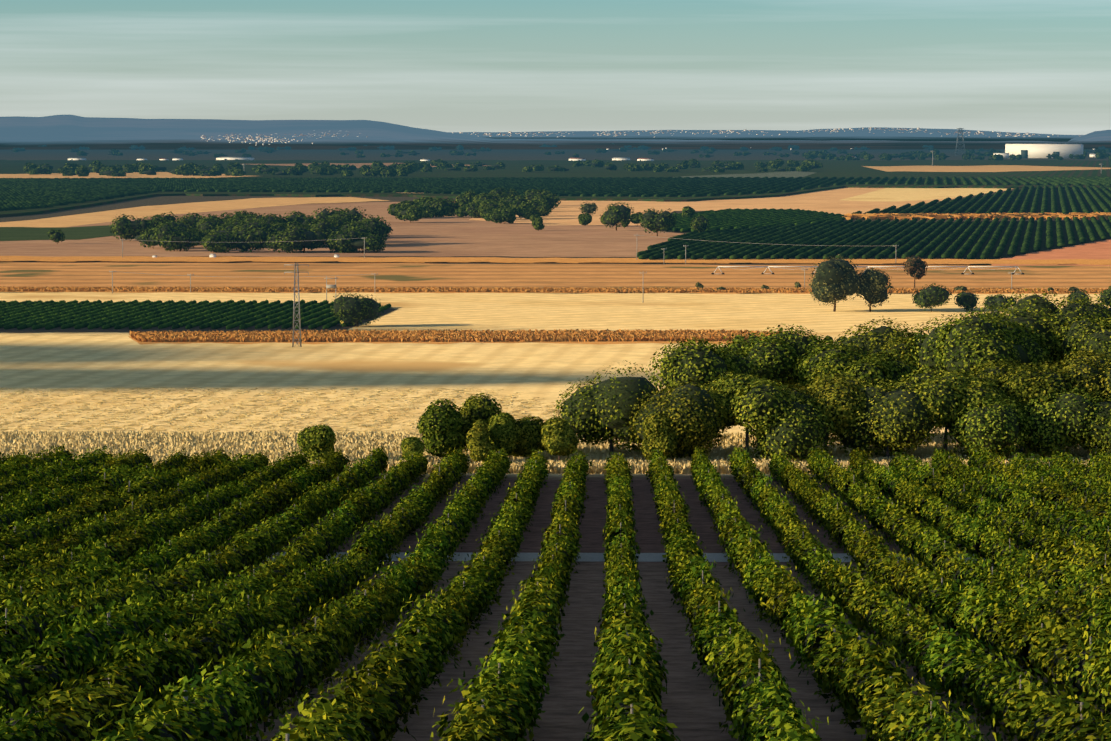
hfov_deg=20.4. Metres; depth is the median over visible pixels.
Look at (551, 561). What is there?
vine row
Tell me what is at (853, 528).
vine row
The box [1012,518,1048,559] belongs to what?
vine row
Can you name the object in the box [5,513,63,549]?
vine row
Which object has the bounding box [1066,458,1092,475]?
vine row
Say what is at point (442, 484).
vine row
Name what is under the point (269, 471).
vine row
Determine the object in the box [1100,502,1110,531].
vine row
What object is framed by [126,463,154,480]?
vine row
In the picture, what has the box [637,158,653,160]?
building
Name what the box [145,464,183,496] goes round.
vine row
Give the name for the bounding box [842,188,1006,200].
pale stubble field
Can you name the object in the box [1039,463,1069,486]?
vine row
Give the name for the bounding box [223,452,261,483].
vine row
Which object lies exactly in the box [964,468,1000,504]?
vine row
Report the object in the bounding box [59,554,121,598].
vine row
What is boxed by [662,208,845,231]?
vineyard
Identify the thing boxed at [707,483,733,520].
vine row
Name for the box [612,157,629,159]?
building
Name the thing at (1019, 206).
vineyard field
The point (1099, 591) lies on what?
vine row
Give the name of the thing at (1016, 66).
sky
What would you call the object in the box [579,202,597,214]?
tree
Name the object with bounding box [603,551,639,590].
vine row
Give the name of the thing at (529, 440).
bush
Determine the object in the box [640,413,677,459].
bush
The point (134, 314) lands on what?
rows
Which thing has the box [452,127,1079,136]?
town ridge
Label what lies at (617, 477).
vine row
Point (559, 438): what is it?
bush
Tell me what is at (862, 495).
vine row
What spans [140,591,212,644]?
vine row
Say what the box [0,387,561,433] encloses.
wheat field
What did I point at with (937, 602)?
vine row
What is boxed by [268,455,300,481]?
vine row
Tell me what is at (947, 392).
tree
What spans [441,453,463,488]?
vine row
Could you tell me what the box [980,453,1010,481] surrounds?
vine row
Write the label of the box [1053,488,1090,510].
vine row
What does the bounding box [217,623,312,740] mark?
grapevine
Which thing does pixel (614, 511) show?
vine row
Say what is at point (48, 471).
vine row
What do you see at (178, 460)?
vine row
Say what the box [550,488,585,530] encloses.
vine row
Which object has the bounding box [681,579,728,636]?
vine row
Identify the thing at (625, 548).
vine row
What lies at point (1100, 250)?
field soil
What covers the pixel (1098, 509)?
vine row
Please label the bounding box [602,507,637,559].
vine row
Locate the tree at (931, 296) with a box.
[912,283,951,311]
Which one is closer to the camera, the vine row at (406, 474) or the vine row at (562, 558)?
the vine row at (562, 558)
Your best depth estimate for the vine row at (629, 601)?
101.92 m
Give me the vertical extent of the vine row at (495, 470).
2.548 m
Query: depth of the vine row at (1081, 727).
60.14 m
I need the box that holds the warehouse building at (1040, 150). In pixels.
[1005,144,1083,157]
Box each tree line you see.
[23,160,418,176]
[411,158,822,171]
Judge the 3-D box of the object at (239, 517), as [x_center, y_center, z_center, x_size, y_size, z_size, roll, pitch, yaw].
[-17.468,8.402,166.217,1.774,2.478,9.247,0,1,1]
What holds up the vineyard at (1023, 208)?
on the terrain ground at (692, 705)
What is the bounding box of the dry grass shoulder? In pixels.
[0,430,1110,473]
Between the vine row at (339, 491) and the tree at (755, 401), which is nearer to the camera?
the vine row at (339, 491)
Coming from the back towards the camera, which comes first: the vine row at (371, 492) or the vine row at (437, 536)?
the vine row at (371, 492)
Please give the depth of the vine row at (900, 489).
192.55 m
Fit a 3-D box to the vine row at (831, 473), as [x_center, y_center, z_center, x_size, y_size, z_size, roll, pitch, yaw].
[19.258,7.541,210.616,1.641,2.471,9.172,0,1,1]
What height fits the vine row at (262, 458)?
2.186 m
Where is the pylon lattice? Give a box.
[284,263,308,346]
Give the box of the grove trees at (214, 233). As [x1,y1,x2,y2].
[109,211,286,252]
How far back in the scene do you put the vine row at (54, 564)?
129.43 m
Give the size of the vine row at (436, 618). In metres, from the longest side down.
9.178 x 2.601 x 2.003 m
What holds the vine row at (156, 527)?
on the terrain ground at (692, 705)
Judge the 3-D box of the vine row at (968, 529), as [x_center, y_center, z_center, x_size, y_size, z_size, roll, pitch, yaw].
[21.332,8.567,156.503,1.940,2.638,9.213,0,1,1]
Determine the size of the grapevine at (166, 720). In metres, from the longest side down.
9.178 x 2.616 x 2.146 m
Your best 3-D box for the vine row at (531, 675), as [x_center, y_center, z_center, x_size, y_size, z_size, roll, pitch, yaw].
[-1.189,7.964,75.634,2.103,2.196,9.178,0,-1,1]
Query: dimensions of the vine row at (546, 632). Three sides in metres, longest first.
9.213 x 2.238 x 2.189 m
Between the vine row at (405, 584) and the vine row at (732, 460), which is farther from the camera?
the vine row at (732, 460)
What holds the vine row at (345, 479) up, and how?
on the terrain ground at (692, 705)
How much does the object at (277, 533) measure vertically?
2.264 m
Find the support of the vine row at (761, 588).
on the terrain ground at (692, 705)
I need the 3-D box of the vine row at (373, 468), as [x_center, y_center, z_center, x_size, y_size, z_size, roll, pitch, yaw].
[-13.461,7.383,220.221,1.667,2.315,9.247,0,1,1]
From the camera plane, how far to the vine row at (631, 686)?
66.14 m
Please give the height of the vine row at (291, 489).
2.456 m
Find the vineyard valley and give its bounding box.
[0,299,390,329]
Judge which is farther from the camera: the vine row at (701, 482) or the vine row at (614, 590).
the vine row at (701, 482)
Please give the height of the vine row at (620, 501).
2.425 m
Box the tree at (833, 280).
[807,254,863,311]
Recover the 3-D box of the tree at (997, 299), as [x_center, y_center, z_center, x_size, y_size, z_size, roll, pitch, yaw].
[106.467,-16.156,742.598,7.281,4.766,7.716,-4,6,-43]
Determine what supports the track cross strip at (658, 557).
on the terrain ground at (692, 705)
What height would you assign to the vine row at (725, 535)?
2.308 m
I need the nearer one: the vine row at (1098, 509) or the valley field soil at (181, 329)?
the vine row at (1098, 509)
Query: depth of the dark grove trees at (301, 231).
1189.90 m
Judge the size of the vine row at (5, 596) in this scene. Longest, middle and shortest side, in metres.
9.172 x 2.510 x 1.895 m
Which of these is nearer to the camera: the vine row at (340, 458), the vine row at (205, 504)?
the vine row at (205, 504)
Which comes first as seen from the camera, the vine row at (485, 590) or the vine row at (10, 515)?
the vine row at (485, 590)
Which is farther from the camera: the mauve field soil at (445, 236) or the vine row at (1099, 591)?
the mauve field soil at (445, 236)
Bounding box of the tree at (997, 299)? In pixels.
[983,294,1016,311]
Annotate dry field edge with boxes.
[0,291,1099,293]
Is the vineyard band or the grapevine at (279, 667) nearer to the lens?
the grapevine at (279, 667)
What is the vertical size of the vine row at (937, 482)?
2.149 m
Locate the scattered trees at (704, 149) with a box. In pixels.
[11,143,1110,157]
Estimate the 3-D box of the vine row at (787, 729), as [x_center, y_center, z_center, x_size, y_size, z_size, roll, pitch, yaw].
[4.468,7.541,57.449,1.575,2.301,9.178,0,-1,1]
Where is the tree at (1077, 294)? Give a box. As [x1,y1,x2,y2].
[1066,289,1091,305]
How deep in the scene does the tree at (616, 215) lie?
1420.66 m
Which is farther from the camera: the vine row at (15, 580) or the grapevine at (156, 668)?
the vine row at (15, 580)
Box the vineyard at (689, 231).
[661,221,843,232]
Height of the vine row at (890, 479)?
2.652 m
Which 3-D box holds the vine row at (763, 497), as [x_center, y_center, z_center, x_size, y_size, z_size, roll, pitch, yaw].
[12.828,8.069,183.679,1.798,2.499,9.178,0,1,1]
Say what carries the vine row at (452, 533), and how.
on the terrain ground at (692, 705)
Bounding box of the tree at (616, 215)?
[599,202,634,230]
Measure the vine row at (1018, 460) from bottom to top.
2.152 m
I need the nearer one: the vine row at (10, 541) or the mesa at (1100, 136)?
the vine row at (10, 541)
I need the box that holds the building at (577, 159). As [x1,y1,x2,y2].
[569,158,585,160]
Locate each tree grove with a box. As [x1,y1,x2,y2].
[387,187,560,223]
[530,206,694,231]
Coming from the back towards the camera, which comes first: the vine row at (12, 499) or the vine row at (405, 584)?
the vine row at (12, 499)
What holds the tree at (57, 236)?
on the terrain ground at (692, 705)
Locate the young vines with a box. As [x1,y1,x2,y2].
[673,171,815,177]
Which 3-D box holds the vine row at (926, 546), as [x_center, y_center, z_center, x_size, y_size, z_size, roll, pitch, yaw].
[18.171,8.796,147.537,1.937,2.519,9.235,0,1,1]
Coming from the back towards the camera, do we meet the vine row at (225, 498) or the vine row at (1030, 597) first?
the vine row at (225, 498)
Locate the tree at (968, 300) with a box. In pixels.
[954,290,979,310]
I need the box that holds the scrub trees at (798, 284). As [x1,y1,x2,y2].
[695,282,1110,291]
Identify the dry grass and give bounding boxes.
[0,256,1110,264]
[0,286,1108,293]
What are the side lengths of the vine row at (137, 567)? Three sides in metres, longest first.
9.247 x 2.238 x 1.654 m
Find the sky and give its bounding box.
[0,0,1110,134]
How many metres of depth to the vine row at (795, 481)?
201.48 m
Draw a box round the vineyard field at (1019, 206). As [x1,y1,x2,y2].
[897,188,1110,212]
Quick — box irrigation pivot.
[711,266,1023,274]
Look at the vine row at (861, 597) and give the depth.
110.08 m
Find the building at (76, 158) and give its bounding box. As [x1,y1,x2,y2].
[68,158,85,159]
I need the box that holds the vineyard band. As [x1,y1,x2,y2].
[0,176,1110,210]
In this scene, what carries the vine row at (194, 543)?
on the terrain ground at (692, 705)
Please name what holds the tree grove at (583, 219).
on the terrain ground at (692, 705)
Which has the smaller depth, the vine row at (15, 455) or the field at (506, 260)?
the vine row at (15, 455)
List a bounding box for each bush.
[297,424,336,461]
[401,436,424,456]
[417,399,464,458]
[459,393,501,450]
[466,419,496,462]
[488,412,522,455]
[511,415,545,458]
[540,417,577,460]
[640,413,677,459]
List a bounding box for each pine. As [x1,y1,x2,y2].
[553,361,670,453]
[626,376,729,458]
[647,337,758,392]
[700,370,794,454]
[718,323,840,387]
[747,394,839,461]
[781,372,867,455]
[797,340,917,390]
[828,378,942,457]
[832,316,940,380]
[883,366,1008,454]
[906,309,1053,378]
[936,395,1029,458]
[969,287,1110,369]
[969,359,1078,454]
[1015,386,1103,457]
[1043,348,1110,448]
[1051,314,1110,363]
[1074,393,1110,456]
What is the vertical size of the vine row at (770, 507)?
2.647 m
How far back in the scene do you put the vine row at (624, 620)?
93.09 m
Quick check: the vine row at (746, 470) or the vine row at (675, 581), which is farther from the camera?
the vine row at (746, 470)
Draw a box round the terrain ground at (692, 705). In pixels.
[0,149,1110,740]
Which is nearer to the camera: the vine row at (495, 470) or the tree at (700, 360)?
the vine row at (495, 470)
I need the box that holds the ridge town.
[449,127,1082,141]
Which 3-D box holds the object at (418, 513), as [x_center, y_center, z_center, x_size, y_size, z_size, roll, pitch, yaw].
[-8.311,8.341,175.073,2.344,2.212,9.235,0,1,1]
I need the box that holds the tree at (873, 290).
[856,267,891,311]
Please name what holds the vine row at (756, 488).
on the terrain ground at (692, 705)
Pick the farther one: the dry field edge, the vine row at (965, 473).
the dry field edge
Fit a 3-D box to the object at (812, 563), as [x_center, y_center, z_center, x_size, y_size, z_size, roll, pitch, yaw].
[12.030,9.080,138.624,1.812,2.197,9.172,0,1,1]
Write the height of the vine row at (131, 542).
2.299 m
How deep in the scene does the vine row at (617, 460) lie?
220.36 m
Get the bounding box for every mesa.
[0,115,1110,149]
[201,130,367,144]
[1068,130,1110,141]
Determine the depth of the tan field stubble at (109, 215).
1862.29 m
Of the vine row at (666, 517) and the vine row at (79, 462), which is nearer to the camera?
the vine row at (666, 517)
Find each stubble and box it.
[0,197,388,226]
[0,292,1109,336]
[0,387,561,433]
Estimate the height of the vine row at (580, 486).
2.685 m
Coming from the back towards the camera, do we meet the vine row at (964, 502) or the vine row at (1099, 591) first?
the vine row at (964, 502)
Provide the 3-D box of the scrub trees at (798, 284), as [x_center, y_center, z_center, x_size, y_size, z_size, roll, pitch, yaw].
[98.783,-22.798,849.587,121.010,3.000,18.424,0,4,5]
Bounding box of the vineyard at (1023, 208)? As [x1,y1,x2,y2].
[851,185,1110,213]
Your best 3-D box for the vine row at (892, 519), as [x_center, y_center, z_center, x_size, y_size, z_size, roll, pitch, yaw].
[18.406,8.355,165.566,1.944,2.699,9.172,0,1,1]
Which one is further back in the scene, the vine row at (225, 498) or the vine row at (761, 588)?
the vine row at (225, 498)
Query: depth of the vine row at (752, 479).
202.09 m
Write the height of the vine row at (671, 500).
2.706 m
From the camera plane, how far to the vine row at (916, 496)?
181.74 m
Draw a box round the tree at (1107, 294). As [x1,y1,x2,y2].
[1097,286,1110,307]
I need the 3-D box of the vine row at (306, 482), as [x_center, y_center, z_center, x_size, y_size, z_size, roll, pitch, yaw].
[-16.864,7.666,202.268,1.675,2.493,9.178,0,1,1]
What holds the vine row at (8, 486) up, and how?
on the terrain ground at (692, 705)
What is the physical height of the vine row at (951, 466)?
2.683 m
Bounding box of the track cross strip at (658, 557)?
[149,552,1104,561]
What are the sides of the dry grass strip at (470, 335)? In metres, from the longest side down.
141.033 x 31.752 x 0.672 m
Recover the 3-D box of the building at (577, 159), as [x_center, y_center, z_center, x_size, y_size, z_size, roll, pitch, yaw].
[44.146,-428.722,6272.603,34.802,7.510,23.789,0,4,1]
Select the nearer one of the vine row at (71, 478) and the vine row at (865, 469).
the vine row at (71, 478)
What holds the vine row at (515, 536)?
on the terrain ground at (692, 705)
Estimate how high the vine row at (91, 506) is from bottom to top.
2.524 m
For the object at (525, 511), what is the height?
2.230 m
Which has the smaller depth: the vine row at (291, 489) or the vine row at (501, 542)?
the vine row at (501, 542)
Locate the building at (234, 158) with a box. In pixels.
[216,157,253,159]
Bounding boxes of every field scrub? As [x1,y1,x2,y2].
[0,225,118,240]
[0,262,1110,288]
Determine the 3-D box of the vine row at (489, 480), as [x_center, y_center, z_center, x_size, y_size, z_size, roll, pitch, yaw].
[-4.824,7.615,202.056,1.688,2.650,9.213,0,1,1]
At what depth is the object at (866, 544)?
146.60 m
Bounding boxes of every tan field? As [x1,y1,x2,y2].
[0,172,250,177]
[863,165,1110,171]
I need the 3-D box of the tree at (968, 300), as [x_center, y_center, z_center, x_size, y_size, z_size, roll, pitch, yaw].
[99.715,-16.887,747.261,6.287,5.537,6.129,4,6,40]
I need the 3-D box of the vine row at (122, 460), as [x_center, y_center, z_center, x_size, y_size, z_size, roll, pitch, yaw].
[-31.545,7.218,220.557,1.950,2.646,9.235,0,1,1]
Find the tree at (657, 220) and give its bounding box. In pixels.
[639,208,676,235]
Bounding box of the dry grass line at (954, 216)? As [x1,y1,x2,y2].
[841,212,1110,219]
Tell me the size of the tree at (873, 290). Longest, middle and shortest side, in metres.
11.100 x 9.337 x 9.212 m
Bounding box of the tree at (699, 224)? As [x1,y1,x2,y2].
[689,215,710,232]
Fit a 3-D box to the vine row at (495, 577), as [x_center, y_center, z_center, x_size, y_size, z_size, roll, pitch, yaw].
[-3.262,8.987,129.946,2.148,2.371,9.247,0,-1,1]
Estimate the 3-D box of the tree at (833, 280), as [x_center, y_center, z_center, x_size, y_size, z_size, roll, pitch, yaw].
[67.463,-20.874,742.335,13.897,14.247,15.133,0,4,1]
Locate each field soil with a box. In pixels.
[0,202,682,256]
[0,306,395,332]
[250,163,486,167]
[469,188,1004,224]
[991,239,1110,265]
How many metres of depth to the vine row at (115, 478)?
200.82 m
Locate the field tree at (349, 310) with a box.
[330,291,383,326]
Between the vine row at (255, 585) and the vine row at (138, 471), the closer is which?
the vine row at (255, 585)
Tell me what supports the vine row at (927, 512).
on the terrain ground at (692, 705)
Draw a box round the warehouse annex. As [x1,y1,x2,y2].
[993,153,1008,157]
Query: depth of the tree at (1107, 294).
755.58 m
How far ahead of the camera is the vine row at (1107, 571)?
132.13 m
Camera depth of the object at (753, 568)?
130.21 m
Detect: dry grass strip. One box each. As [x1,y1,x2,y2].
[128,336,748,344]
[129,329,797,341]
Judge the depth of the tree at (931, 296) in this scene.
739.77 m
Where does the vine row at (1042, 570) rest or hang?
on the terrain ground at (692, 705)
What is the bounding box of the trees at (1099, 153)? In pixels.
[804,148,1110,159]
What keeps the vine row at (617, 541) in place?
on the terrain ground at (692, 705)
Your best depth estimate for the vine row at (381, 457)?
228.72 m
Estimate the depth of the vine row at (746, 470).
208.74 m
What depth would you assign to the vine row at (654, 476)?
210.24 m
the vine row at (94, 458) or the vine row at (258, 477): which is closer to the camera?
the vine row at (258, 477)
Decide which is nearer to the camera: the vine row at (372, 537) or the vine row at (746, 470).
the vine row at (372, 537)
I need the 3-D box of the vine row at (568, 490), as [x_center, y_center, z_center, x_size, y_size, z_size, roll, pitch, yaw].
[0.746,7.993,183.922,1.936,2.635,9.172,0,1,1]
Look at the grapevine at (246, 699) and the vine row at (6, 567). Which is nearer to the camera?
the grapevine at (246, 699)
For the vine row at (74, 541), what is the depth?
148.80 m
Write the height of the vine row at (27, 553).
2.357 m
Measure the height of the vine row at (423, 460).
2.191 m
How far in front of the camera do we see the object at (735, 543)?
146.94 m
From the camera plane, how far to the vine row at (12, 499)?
185.29 m
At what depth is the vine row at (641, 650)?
74.60 m
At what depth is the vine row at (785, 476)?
210.93 m
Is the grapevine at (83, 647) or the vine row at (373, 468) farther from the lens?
the vine row at (373, 468)
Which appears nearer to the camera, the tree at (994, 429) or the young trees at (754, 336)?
the tree at (994, 429)
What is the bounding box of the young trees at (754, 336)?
[734,334,847,342]
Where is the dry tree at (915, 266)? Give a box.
[903,255,927,287]
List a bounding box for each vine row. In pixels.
[0,451,11,469]
[0,457,26,480]
[0,474,21,499]
[0,486,44,506]
[0,495,9,510]
[0,499,35,535]
[0,525,28,556]
[0,548,23,579]
[0,564,42,598]
[0,582,32,619]
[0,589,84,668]
[0,615,31,673]
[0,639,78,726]
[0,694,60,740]
[3,449,30,465]
[3,538,52,574]
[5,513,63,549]
[7,466,44,489]
[11,451,51,474]
[12,568,85,607]
[18,549,80,582]
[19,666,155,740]
[20,476,68,497]
[20,487,61,522]
[29,459,66,483]
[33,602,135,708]
[35,444,75,465]
[38,528,84,558]
[42,504,89,545]
[48,483,91,513]
[53,465,91,489]
[54,578,126,625]
[56,452,90,472]
[59,536,125,568]
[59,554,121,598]
[64,512,114,548]
[65,489,120,523]
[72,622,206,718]
[78,477,114,498]
[80,446,114,469]
[80,462,116,489]
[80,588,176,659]
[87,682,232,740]
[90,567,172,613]
[93,464,138,495]
[97,505,141,544]
[99,451,135,473]
[100,487,138,513]
[100,525,152,567]
[101,554,152,582]
[120,470,163,500]
[122,490,169,520]
[125,508,178,554]
[126,448,154,471]
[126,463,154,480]
[131,537,181,580]
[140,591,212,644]
[143,459,174,473]
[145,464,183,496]
[147,567,198,606]
[153,525,209,576]
[154,503,201,539]
[155,485,187,517]
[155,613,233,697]
[161,448,189,472]
[164,465,200,481]
[164,550,223,592]
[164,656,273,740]
[166,472,206,504]
[176,450,215,475]
[179,490,218,529]
[179,575,247,613]
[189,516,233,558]
[191,462,226,494]
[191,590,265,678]
[196,481,235,523]
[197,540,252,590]
[200,448,233,468]
[209,459,242,487]
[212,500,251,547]
[213,568,274,605]
[214,523,278,576]
[216,479,259,507]
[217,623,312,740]
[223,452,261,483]
[233,489,271,533]
[237,469,272,491]
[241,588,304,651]
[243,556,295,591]
[245,450,271,473]
[245,481,288,523]
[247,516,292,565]
[256,461,282,487]
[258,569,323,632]
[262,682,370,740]
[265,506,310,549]
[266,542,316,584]
[267,475,303,511]
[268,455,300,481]
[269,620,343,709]
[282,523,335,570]
[283,448,309,468]
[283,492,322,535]
[285,466,315,502]
[294,556,341,621]
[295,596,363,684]
[300,460,328,491]
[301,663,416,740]
[303,481,337,525]
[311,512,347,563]
[315,457,339,486]
[320,554,361,608]
[326,448,350,479]
[326,467,362,504]
[326,479,349,512]
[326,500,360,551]
[328,589,383,661]
[337,488,376,538]
[340,458,373,494]
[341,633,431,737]
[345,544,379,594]
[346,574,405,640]
[348,520,394,575]
[351,480,389,524]
[357,456,380,484]
[361,444,388,483]
[363,559,419,627]
[368,513,403,563]
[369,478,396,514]
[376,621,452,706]
[377,466,406,504]
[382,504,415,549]
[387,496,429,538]
[389,462,413,497]
[389,553,438,613]
[390,543,449,595]
[394,452,420,490]
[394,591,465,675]
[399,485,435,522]
[411,450,428,482]
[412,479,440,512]
[414,519,455,571]
[423,471,451,505]
[423,517,462,561]
[423,588,474,655]
[428,457,459,498]
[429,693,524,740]
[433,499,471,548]
[434,578,482,634]
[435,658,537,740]
[440,569,498,621]
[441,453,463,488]
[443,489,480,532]
[446,447,471,479]
[451,553,503,605]
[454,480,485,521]
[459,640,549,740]
[466,474,488,511]
[470,465,496,501]
[470,543,508,592]
[472,528,516,574]
[477,460,502,495]
[479,515,523,563]
[481,447,511,479]
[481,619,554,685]
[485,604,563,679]
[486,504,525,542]
[487,458,506,490]
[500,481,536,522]
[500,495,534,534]
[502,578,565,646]
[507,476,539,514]
[514,464,543,494]
[517,459,548,486]
[522,449,548,470]
[522,471,538,495]
[523,570,566,617]
[529,552,570,605]
[529,563,567,620]
[534,544,571,594]
[538,526,581,576]
[541,509,581,562]
[549,505,578,536]
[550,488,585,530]
[552,481,583,522]
[555,472,588,506]
[561,457,586,488]
[563,468,585,496]
[564,450,592,479]
[565,455,587,481]
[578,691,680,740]
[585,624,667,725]
[588,624,666,691]
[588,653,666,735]
[591,607,660,665]
[598,585,648,652]
[601,576,646,621]
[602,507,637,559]
[602,538,637,574]
[602,560,645,606]
[603,452,630,473]
[603,461,632,494]
[603,506,635,538]
[603,527,640,569]
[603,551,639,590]
[604,454,631,475]
[604,473,633,504]
[604,483,635,515]
[605,492,634,520]
[607,478,632,509]
[645,456,675,482]
[647,449,667,479]
[649,464,673,493]
[652,477,680,513]
[653,466,676,499]
[655,483,679,520]
[657,488,689,529]
[658,505,692,543]
[660,514,693,556]
[662,528,707,577]
[665,555,715,606]
[668,544,712,588]
[676,556,721,621]
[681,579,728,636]
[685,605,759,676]
[689,583,738,643]
[690,445,709,479]
[690,452,711,485]
[693,460,721,493]
[696,467,722,500]
[699,476,732,513]
[702,620,760,709]
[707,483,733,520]
[709,493,740,533]
[713,499,745,545]
[717,514,755,556]
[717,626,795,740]
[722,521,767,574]
[727,445,752,479]
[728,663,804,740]
[732,452,756,486]
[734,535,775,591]
[736,459,766,495]
[742,472,762,504]
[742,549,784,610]
[748,472,774,513]
[748,561,808,624]
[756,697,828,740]
[757,482,786,523]
[763,490,794,535]
[765,572,808,638]
[768,451,794,481]
[770,499,802,550]
[773,459,795,488]
[780,462,805,499]
[780,517,817,562]
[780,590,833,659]
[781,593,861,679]
[788,469,814,504]
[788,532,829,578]
[797,476,825,513]
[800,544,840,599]
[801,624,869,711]
[802,486,836,524]
[806,448,834,483]
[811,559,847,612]
[814,455,836,488]
[814,490,850,540]
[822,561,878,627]
[823,462,844,493]
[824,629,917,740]
[825,505,865,550]
[830,465,863,502]
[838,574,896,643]
[839,516,868,562]
[840,480,867,517]
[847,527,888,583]
[848,447,873,476]
[855,458,880,485]
[855,479,886,528]
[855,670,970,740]
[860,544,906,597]
[861,495,896,539]
[862,590,919,664]
[866,463,898,498]
[875,499,921,550]
[879,465,906,506]
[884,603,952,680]
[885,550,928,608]
[888,452,912,476]
[893,475,924,514]
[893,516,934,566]
[898,453,921,482]
[901,481,944,527]
[902,563,961,626]
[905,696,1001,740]
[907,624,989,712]
[910,461,945,487]
[912,526,957,573]
[918,579,968,638]
[919,494,956,531]
[925,472,948,504]
[928,543,973,590]
[929,447,957,478]
[930,505,964,550]
[940,473,973,514]
[941,452,965,479]
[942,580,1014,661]
[950,488,987,519]
[950,553,999,595]
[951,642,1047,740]
[952,511,997,567]
[954,463,984,495]
[963,449,991,473]
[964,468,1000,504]
[969,495,1004,533]
[976,521,1021,570]
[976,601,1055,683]
[979,567,1030,604]
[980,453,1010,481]
[982,474,1023,512]
[988,504,1029,550]
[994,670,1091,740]
[995,543,1044,584]
[996,460,1028,487]
[1005,487,1040,521]
[1005,577,1074,625]
[1008,452,1036,471]
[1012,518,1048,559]
[1014,468,1050,498]
[1018,548,1078,596]
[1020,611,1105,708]
[1022,498,1057,530]
[1023,453,1055,475]
[1031,475,1072,509]
[1031,524,1085,568]
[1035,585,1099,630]
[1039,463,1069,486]
[1039,501,1088,542]
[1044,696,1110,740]
[1047,449,1080,471]
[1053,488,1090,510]
[1055,560,1107,603]
[1059,468,1098,499]
[1062,511,1110,556]
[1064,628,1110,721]
[1065,538,1110,575]
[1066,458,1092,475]
[1073,495,1110,525]
[1077,592,1110,649]
[1078,478,1110,503]
[1080,459,1110,487]
[1085,449,1110,466]
[1085,570,1110,609]
[1094,559,1110,580]
[1099,525,1110,557]
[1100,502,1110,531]
[1101,469,1110,489]
[1102,489,1110,509]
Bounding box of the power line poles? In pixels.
[109,150,1103,302]
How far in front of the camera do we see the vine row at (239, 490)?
193.75 m
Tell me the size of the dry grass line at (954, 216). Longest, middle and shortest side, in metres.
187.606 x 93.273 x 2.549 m
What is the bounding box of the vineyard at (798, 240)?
[636,216,1110,259]
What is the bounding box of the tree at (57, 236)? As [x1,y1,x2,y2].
[47,229,65,243]
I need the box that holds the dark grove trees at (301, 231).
[226,206,392,252]
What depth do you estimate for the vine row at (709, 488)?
190.89 m
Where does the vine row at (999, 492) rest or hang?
on the terrain ground at (692, 705)
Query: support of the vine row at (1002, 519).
on the terrain ground at (692, 705)
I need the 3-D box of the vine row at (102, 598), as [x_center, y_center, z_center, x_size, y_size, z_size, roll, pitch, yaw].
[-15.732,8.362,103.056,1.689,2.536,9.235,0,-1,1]
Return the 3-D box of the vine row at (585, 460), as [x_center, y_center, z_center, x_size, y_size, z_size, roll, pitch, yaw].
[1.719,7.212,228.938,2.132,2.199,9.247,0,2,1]

